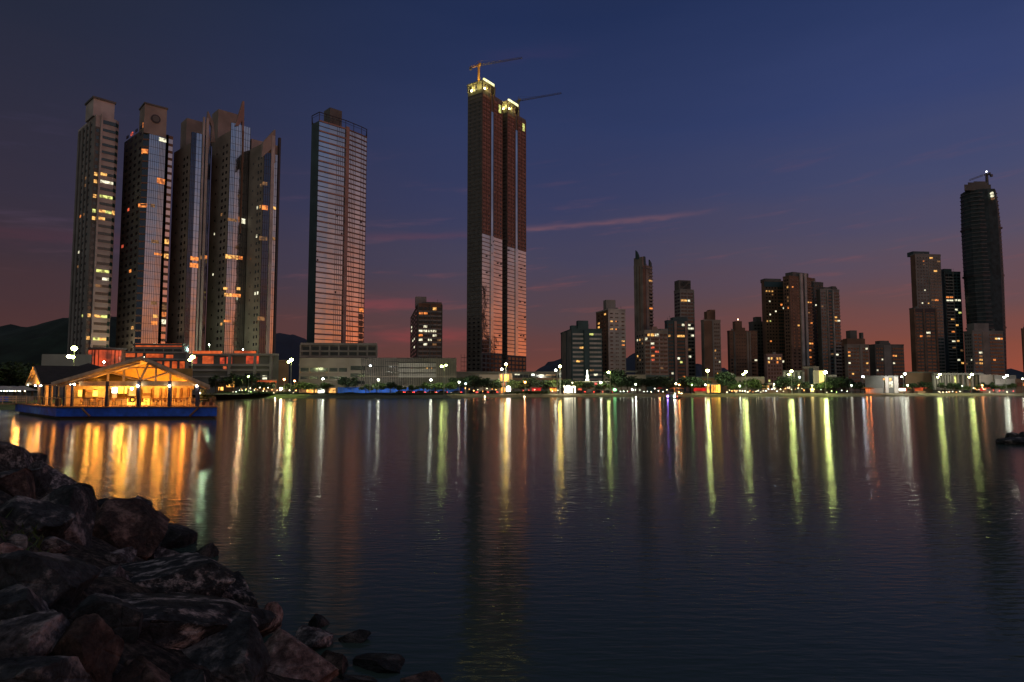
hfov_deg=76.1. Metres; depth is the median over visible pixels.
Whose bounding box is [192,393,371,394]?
sea wall
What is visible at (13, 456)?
boulder
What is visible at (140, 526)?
boulder
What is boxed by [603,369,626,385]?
tree
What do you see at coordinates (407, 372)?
car park podium
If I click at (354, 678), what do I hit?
boulder
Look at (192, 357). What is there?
street lamp
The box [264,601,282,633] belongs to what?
boulder
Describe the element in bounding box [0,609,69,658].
boulder
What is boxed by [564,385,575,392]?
letter sign
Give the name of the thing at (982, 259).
dark skyscraper
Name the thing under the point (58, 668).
boulder
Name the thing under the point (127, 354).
window
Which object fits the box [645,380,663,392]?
tree
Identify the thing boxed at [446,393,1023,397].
beach
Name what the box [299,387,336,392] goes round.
shop
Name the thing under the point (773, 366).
apartment block
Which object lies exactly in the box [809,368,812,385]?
window
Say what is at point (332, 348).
window
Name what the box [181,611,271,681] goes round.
boulder
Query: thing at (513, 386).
tree
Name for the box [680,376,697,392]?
tree
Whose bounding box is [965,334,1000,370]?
window
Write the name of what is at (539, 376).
long hall
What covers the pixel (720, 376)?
tree
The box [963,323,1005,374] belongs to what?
apartment block
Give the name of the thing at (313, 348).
window
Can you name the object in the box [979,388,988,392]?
kiosk
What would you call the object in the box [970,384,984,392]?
tree
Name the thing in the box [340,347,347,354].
window
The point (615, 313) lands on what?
window
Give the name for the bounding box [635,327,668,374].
apartment block
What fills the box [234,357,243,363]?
window
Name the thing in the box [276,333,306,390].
wooded hill
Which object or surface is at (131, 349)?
window
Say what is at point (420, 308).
window
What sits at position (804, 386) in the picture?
tree
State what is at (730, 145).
sky
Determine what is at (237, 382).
tree
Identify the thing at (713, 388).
glass pavilion
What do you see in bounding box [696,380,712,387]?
tree
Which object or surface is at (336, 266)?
office tower
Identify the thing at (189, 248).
glass tower
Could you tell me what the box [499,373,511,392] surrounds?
lit pavilion
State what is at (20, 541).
stone
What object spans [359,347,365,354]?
window
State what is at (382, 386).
tree
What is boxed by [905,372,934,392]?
brown wall hall
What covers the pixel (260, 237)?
window
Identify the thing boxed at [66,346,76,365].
street lamp
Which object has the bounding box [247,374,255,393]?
palm tree
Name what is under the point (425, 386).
tree
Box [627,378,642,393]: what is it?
tree
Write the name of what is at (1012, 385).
tree
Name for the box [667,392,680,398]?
motor boat
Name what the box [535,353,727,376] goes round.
hill
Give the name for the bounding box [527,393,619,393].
road
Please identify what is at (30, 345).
wooded hill
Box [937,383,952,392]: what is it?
tree
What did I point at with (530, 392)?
hedge
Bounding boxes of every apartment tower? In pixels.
[67,96,118,353]
[674,280,695,390]
[760,278,785,376]
[783,272,814,369]
[811,278,822,365]
[816,286,842,390]
[907,251,945,372]
[941,269,964,372]
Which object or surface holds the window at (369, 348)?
in the tower podium at (337, 350)
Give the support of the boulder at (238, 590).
on the rocky bank at (172, 663)
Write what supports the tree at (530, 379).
on the ground
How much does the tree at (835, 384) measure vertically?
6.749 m
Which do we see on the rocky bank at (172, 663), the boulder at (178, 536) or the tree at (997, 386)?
the boulder at (178, 536)
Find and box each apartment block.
[410,296,442,357]
[560,321,601,380]
[596,300,625,380]
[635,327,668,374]
[664,316,688,390]
[701,310,721,376]
[727,319,757,376]
[748,317,763,376]
[764,350,782,382]
[841,340,845,390]
[843,330,869,390]
[869,341,904,386]
[909,306,939,372]
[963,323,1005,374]
[1021,327,1023,373]
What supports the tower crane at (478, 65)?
on the unfinished skyscraper at (484, 223)
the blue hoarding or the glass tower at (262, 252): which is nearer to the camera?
the blue hoarding
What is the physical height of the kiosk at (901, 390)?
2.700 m
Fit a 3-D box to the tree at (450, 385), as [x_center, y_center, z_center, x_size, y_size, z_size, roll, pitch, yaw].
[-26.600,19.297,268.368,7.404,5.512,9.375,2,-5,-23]
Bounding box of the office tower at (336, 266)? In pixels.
[307,107,366,342]
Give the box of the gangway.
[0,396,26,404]
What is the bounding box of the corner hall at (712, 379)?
[692,377,730,392]
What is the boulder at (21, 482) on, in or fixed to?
on the rocky bank at (172, 663)
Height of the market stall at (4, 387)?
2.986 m
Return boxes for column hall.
[782,370,804,392]
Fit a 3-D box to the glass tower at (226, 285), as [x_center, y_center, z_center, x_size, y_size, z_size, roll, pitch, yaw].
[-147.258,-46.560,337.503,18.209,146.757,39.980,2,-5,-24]
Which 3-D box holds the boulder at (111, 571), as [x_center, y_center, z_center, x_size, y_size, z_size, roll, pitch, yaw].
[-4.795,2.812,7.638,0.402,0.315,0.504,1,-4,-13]
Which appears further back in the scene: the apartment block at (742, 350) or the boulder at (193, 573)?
the apartment block at (742, 350)
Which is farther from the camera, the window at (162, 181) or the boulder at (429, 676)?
the window at (162, 181)
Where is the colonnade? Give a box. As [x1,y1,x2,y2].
[931,373,983,392]
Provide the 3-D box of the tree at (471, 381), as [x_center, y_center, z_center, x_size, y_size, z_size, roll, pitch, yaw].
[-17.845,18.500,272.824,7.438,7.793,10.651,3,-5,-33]
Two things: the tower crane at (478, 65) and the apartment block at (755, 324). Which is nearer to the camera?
the tower crane at (478, 65)
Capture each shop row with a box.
[761,383,790,393]
[1015,379,1023,392]
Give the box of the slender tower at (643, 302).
[634,250,653,374]
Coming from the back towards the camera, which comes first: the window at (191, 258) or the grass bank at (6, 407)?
the window at (191, 258)
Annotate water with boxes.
[0,393,1023,681]
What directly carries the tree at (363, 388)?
on the promenade
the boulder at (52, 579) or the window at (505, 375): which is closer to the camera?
the boulder at (52, 579)
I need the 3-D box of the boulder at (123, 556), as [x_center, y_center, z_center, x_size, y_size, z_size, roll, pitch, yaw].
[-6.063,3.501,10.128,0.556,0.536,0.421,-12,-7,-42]
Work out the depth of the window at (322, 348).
331.19 m
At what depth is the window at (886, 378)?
313.34 m
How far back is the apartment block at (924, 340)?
580.33 m
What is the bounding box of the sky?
[0,0,1023,372]
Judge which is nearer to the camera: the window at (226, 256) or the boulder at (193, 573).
the boulder at (193, 573)
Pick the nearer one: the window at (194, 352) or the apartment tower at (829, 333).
the window at (194, 352)
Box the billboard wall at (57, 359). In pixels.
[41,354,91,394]
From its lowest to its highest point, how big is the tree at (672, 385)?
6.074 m
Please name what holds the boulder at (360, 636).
in the water
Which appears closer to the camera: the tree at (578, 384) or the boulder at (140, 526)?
the boulder at (140, 526)
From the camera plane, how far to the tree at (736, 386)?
301.47 m
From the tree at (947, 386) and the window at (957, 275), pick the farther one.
the window at (957, 275)
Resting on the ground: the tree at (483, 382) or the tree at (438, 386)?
the tree at (438, 386)
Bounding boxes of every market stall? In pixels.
[0,386,12,401]
[4,386,35,401]
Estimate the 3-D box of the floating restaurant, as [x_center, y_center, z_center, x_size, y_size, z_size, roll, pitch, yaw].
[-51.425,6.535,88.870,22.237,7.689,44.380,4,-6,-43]
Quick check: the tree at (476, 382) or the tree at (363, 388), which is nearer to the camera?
the tree at (363, 388)
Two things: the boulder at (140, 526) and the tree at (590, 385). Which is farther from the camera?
the tree at (590, 385)
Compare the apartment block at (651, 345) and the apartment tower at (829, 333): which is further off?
the apartment tower at (829, 333)
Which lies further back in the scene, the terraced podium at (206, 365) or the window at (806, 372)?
the window at (806, 372)
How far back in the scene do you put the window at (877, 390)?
312.84 m
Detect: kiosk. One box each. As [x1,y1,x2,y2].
[550,388,556,393]
[693,388,706,393]
[899,388,907,392]
[914,388,925,392]
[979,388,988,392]
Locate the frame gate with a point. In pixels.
(833, 390)
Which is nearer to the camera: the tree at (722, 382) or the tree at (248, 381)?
the tree at (248, 381)
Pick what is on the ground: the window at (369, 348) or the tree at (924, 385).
the tree at (924, 385)
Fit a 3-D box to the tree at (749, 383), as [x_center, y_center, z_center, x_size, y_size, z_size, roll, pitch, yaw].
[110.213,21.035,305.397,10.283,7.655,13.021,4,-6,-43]
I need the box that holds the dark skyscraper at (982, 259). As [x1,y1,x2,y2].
[960,181,1006,373]
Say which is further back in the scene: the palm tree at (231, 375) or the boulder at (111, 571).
the palm tree at (231, 375)
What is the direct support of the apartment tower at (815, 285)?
on the ground
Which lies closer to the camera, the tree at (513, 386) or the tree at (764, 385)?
the tree at (513, 386)
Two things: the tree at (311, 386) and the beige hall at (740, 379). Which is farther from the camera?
the beige hall at (740, 379)
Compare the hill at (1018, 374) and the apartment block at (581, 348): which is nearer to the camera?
the apartment block at (581, 348)
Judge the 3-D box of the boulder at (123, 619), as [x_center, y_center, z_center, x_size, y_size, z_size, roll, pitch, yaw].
[-2.772,1.975,4.535,0.469,0.463,0.437,-2,-3,-7]
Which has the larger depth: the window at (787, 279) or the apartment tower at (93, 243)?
the window at (787, 279)
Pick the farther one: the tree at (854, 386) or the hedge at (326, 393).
the tree at (854, 386)
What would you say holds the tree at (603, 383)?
on the promenade
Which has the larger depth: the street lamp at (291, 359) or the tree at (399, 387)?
the tree at (399, 387)
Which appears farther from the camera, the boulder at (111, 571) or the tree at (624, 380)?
the tree at (624, 380)
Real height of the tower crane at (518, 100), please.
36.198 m
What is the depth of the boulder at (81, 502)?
10.69 m
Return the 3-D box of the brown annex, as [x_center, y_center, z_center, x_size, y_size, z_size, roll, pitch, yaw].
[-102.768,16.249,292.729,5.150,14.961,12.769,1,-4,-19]
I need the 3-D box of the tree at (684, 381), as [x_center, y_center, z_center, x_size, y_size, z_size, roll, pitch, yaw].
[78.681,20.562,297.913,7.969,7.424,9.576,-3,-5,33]
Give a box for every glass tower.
[115,102,172,350]
[167,111,214,352]
[205,101,250,352]
[244,130,280,352]
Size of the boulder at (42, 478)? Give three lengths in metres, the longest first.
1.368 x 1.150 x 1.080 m
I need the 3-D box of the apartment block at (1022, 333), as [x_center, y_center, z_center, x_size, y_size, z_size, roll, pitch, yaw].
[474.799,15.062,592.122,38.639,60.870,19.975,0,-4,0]
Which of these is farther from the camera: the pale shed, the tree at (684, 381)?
the pale shed
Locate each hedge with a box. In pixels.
[218,391,272,394]
[272,392,462,394]
[504,390,550,393]
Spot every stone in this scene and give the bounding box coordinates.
[5,534,27,549]
[40,536,70,552]
[124,658,134,666]
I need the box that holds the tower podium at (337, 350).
[300,343,377,357]
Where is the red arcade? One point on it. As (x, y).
(595, 383)
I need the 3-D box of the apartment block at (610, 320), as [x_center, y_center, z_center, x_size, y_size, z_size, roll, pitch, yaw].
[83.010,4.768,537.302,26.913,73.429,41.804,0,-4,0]
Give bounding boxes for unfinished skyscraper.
[461,78,502,371]
[502,99,525,371]
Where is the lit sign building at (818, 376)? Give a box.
[813,370,824,392]
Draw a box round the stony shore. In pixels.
[306,394,450,397]
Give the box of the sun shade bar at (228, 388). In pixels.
[217,381,234,392]
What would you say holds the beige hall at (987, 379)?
on the ground
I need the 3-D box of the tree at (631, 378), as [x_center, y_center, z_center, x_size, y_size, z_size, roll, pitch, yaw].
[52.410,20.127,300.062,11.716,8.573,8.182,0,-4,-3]
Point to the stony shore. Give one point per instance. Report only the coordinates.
(380, 396)
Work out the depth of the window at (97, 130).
307.95 m
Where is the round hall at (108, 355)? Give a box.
[88,347,126,365]
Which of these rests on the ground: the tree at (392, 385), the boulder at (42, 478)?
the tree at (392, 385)
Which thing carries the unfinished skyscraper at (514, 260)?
on the ground
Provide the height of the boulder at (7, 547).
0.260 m
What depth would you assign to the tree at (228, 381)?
259.98 m
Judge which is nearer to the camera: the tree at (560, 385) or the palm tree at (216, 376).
the palm tree at (216, 376)
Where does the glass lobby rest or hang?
on the ground
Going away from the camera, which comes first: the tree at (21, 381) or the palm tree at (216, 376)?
the tree at (21, 381)
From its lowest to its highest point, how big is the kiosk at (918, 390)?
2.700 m
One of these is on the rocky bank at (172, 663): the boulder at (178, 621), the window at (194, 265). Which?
the boulder at (178, 621)
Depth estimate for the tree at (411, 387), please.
265.63 m
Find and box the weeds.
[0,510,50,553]
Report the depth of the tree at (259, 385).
254.80 m
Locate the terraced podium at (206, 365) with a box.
[185,351,278,392]
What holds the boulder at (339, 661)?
on the rocky bank at (172, 663)
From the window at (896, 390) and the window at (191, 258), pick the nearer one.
the window at (896, 390)
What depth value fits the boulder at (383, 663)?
8.24 m
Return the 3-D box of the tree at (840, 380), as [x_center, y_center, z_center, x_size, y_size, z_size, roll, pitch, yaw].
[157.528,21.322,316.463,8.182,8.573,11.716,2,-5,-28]
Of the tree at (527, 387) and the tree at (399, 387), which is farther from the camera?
the tree at (527, 387)
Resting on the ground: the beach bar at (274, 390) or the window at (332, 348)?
the beach bar at (274, 390)
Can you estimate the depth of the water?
17.01 m
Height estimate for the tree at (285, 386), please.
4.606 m
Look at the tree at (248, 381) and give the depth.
265.14 m
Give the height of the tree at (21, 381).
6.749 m
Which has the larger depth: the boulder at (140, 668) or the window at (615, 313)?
the window at (615, 313)
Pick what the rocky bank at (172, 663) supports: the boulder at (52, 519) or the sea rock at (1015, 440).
the boulder at (52, 519)
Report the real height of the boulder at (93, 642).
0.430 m
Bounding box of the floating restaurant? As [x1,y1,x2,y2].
[15,356,217,418]
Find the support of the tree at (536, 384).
on the promenade
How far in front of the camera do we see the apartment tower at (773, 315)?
608.76 m
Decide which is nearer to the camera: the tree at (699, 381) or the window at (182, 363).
the window at (182, 363)
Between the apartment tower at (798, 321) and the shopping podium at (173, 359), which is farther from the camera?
the apartment tower at (798, 321)
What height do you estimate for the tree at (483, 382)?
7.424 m
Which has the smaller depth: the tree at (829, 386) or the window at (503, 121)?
the tree at (829, 386)
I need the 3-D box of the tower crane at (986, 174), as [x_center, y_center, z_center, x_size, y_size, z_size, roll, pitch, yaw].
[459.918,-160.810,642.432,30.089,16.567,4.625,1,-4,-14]
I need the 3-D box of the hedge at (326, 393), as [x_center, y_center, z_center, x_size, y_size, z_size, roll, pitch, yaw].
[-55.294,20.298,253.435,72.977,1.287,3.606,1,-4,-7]
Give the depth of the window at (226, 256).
320.53 m
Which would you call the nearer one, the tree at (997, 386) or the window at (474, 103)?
the tree at (997, 386)
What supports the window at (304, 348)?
in the tower podium at (337, 350)
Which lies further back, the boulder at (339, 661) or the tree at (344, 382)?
the tree at (344, 382)
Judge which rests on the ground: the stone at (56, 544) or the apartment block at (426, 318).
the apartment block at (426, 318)
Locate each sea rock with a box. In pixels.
[995,437,1023,444]
[1005,432,1019,437]
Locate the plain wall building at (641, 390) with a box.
[603,371,645,392]
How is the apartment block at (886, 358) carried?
on the ground
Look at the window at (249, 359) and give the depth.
285.85 m
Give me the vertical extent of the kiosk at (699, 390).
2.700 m
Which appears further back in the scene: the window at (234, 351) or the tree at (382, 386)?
the window at (234, 351)
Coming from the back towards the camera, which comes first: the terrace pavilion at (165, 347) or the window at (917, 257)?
the window at (917, 257)
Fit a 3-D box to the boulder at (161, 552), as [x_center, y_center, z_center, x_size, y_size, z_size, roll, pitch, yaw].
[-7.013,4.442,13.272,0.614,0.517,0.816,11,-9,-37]
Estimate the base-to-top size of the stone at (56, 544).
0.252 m
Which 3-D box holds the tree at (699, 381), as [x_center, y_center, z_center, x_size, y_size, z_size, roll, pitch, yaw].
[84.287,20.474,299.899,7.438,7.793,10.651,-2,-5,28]
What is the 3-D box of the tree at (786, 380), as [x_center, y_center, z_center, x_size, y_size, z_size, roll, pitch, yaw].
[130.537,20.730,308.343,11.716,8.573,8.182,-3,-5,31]
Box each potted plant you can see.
[200,389,209,404]
[206,392,216,404]
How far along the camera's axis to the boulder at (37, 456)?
29.72 m
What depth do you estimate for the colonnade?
336.96 m
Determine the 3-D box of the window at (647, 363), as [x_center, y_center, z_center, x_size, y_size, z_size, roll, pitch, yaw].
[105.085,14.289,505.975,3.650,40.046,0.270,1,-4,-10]
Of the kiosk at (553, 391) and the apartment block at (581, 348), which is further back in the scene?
the apartment block at (581, 348)
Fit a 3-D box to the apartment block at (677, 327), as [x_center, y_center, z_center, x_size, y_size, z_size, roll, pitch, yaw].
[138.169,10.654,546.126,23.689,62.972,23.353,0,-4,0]
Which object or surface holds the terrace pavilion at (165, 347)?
on the ground
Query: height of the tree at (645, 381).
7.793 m
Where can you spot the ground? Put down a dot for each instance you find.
(35, 394)
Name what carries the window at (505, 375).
in the lit pavilion at (507, 376)
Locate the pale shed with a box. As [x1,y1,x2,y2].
[479,374,498,392]
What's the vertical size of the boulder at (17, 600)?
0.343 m
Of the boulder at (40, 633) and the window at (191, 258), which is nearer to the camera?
the boulder at (40, 633)
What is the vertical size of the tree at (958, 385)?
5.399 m
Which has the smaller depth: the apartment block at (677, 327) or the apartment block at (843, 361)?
the apartment block at (677, 327)
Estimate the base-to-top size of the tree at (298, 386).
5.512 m
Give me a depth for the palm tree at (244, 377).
244.57 m
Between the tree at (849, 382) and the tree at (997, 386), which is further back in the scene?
the tree at (997, 386)
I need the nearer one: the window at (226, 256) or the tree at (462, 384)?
the tree at (462, 384)
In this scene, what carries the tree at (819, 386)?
on the promenade
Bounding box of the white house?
[865,376,898,392]
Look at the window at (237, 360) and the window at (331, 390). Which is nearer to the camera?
the window at (331, 390)
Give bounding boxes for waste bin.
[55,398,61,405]
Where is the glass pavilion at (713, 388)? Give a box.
[706,384,720,393]
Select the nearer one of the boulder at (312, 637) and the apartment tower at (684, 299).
the boulder at (312, 637)
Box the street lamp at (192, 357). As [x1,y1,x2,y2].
[188,355,194,367]
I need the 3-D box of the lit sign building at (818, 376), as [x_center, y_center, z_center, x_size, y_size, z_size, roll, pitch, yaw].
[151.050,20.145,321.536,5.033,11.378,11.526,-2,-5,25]
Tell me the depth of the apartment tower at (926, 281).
626.83 m
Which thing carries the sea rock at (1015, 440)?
in the water
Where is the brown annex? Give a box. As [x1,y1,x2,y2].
[278,360,288,391]
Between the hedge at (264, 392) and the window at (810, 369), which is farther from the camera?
the window at (810, 369)
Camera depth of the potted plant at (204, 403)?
79.16 m
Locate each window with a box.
[73,124,115,353]
[117,125,141,350]
[126,353,134,356]
[135,343,181,346]
[146,354,162,357]
[157,178,164,184]
[172,361,176,367]
[180,361,184,367]
[190,256,197,260]
[190,263,197,267]
[193,351,221,353]
[202,356,213,363]
[225,254,237,259]
[234,351,255,352]
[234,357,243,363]
[246,356,258,363]
[259,236,266,240]
[303,347,308,354]
[312,347,318,354]
[321,347,328,354]
[329,388,335,392]
[330,347,337,354]
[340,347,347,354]
[349,347,356,354]
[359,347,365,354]
[368,347,374,354]
[419,307,440,357]
[468,103,480,369]
[503,121,504,362]
[504,374,508,381]
[615,313,618,368]
[645,334,649,372]
[681,293,694,374]
[766,287,783,351]
[784,279,795,367]
[804,369,807,381]
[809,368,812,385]
[821,292,827,374]
[866,388,882,392]
[884,377,888,392]
[894,377,898,392]
[917,257,944,372]
[954,275,963,372]
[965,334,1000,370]
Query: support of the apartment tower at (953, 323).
on the ground
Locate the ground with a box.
[0,391,864,399]
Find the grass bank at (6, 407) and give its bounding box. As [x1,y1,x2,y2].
[0,394,309,409]
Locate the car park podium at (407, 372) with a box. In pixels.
[299,357,456,392]
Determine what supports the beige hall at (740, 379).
on the ground
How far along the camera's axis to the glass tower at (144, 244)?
313.27 m
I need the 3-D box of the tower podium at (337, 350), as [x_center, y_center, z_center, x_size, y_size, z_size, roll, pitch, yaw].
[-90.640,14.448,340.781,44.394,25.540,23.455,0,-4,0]
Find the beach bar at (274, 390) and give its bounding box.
[256,380,276,392]
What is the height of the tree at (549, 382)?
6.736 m
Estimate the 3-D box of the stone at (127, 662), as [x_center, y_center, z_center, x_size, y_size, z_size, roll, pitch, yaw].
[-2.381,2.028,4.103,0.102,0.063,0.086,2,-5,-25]
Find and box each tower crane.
[469,57,521,80]
[514,92,560,115]
[969,170,992,184]
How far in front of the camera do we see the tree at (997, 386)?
330.04 m
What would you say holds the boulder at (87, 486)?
on the rocky bank at (172, 663)
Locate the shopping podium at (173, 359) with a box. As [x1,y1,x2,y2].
[126,351,187,367]
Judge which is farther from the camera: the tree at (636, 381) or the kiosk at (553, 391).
the tree at (636, 381)
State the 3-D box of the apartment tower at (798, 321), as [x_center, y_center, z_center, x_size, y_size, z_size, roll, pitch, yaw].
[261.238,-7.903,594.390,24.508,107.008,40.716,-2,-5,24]
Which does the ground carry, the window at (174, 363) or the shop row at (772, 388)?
the shop row at (772, 388)
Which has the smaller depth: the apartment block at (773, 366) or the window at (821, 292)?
the apartment block at (773, 366)
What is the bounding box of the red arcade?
[561,381,609,392]
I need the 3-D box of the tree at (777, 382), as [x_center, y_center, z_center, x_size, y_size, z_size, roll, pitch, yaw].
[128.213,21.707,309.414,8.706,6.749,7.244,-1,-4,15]
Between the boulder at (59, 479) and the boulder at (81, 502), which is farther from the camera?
the boulder at (59, 479)
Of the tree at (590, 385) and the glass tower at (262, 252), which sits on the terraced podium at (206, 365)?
the glass tower at (262, 252)
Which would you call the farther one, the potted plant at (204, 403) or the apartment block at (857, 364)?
the apartment block at (857, 364)
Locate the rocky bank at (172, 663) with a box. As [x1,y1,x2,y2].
[0,464,346,681]
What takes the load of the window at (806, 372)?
in the beige hall at (808, 372)
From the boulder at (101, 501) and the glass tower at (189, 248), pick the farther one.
the glass tower at (189, 248)
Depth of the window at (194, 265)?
317.22 m
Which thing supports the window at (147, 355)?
in the shopping podium at (173, 359)
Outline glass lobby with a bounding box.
[646,375,668,392]
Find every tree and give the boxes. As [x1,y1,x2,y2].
[0,361,28,383]
[1,363,40,395]
[4,368,33,395]
[4,372,42,395]
[208,377,230,392]
[211,375,219,392]
[223,376,235,382]
[227,373,236,394]
[227,376,245,390]
[235,374,259,390]
[238,375,247,394]
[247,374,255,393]
[252,381,265,391]
[260,381,276,389]
[279,383,291,391]
[286,381,308,391]
[304,383,325,392]
[320,382,334,391]
[336,377,358,387]
[358,384,372,392]
[367,382,387,391]
[386,382,397,392]
[396,385,406,391]
[408,385,415,392]
[415,382,432,392]
[429,382,444,392]
[441,381,457,392]
[448,377,469,391]
[460,376,476,393]
[464,375,481,393]
[476,378,490,393]
[484,379,502,393]
[504,379,523,391]
[515,379,530,390]
[520,377,538,390]
[530,380,547,388]
[540,379,556,389]
[548,380,563,388]
[559,379,571,393]
[571,380,584,393]
[581,382,594,393]
[595,381,613,393]
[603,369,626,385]
[614,376,637,390]
[615,377,630,393]
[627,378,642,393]
[635,377,656,393]
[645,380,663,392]
[653,376,676,392]
[666,381,679,391]
[677,378,691,392]
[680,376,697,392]
[691,378,703,387]
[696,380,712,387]
[713,371,735,392]
[718,378,736,392]
[727,383,741,392]
[738,378,762,392]
[759,383,768,393]
[774,380,790,391]
[776,376,801,392]
[799,382,809,392]
[809,382,824,392]
[822,380,839,392]
[822,382,833,392]
[828,376,847,391]
[832,379,851,392]
[841,378,855,392]
[850,382,862,392]
[907,383,919,392]
[917,381,934,390]
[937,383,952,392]
[951,383,961,392]
[957,384,972,390]
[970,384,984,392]
[978,382,994,388]
[992,383,1003,388]
[1004,383,1016,388]
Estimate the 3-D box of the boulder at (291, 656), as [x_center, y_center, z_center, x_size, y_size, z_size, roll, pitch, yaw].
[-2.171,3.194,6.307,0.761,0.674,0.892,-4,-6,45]
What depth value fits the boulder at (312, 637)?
8.89 m
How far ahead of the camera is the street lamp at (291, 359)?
251.54 m
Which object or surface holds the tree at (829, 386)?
on the promenade
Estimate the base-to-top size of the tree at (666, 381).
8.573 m
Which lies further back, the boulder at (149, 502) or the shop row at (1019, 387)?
the shop row at (1019, 387)
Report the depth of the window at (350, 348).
332.16 m
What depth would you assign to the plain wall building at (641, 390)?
339.94 m
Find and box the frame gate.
[825,375,836,392]
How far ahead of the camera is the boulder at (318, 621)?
9.64 m
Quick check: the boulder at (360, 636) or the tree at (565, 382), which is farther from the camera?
the tree at (565, 382)
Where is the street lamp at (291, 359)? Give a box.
[287,358,292,394]
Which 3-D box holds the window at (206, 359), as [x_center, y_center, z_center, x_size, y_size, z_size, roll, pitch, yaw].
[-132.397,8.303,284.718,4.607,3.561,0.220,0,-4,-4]
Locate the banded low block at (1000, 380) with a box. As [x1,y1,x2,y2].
[994,375,1015,392]
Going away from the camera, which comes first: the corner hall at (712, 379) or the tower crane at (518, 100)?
the corner hall at (712, 379)
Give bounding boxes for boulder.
[0,441,33,469]
[0,467,51,497]
[0,468,35,498]
[0,495,75,537]
[0,542,23,553]
[0,550,100,607]
[0,584,49,619]
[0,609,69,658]
[0,655,91,681]
[28,460,76,488]
[31,452,46,462]
[40,485,97,547]
[49,613,123,681]
[67,593,143,643]
[72,483,96,499]
[92,498,169,559]
[97,498,107,506]
[98,565,126,578]
[103,546,136,564]
[110,592,281,649]
[111,655,170,681]
[115,552,235,597]
[135,495,152,506]
[148,547,179,559]
[157,523,197,548]
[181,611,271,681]
[194,543,218,557]
[222,571,268,634]
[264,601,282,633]
[264,628,338,681]
[294,624,333,648]
[308,613,329,627]
[321,650,348,674]
[337,674,377,681]
[338,629,370,642]
[352,653,404,672]
[400,670,443,681]
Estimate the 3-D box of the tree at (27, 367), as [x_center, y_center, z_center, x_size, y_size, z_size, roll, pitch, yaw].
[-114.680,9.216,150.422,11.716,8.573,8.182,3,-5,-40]
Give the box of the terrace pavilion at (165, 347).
[132,343,183,351]
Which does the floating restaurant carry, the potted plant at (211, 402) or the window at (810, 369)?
the potted plant at (211, 402)
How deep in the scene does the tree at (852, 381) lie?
319.06 m
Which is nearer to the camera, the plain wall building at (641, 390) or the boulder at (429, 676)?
the boulder at (429, 676)
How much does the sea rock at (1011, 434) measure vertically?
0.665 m
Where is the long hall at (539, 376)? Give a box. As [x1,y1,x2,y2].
[456,372,561,392]
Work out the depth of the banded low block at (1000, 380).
331.41 m
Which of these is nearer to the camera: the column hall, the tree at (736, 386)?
the tree at (736, 386)
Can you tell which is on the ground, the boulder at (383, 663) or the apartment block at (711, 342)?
the apartment block at (711, 342)
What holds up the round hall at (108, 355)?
on the ground
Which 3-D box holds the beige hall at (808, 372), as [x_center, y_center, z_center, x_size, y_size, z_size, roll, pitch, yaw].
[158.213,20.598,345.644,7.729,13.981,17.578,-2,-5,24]
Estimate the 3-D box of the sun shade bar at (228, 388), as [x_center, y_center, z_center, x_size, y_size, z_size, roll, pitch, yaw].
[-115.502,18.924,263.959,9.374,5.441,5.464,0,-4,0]
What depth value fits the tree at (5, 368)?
140.96 m
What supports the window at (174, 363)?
in the shopping podium at (173, 359)
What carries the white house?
on the ground
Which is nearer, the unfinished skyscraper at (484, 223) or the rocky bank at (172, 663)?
the rocky bank at (172, 663)
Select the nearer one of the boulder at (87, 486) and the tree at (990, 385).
the boulder at (87, 486)
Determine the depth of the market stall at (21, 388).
115.23 m
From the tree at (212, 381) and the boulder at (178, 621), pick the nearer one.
the boulder at (178, 621)
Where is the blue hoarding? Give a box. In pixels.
[338,387,463,393]
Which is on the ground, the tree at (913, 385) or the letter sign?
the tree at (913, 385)
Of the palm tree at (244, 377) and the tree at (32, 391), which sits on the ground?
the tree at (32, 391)
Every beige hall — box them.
[733,377,764,392]
[803,366,818,392]
[979,374,994,392]
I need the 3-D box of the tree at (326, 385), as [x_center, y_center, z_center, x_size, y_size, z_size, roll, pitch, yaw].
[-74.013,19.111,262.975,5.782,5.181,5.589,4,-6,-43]
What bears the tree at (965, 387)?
on the promenade
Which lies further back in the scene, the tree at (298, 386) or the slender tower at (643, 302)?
the slender tower at (643, 302)
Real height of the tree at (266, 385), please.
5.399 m
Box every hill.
[0,317,166,392]
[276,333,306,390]
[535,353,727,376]
[1007,368,1023,378]
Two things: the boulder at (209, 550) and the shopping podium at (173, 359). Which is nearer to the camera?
the boulder at (209, 550)
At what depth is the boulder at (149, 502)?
19.14 m
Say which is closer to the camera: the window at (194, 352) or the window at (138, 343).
the window at (194, 352)

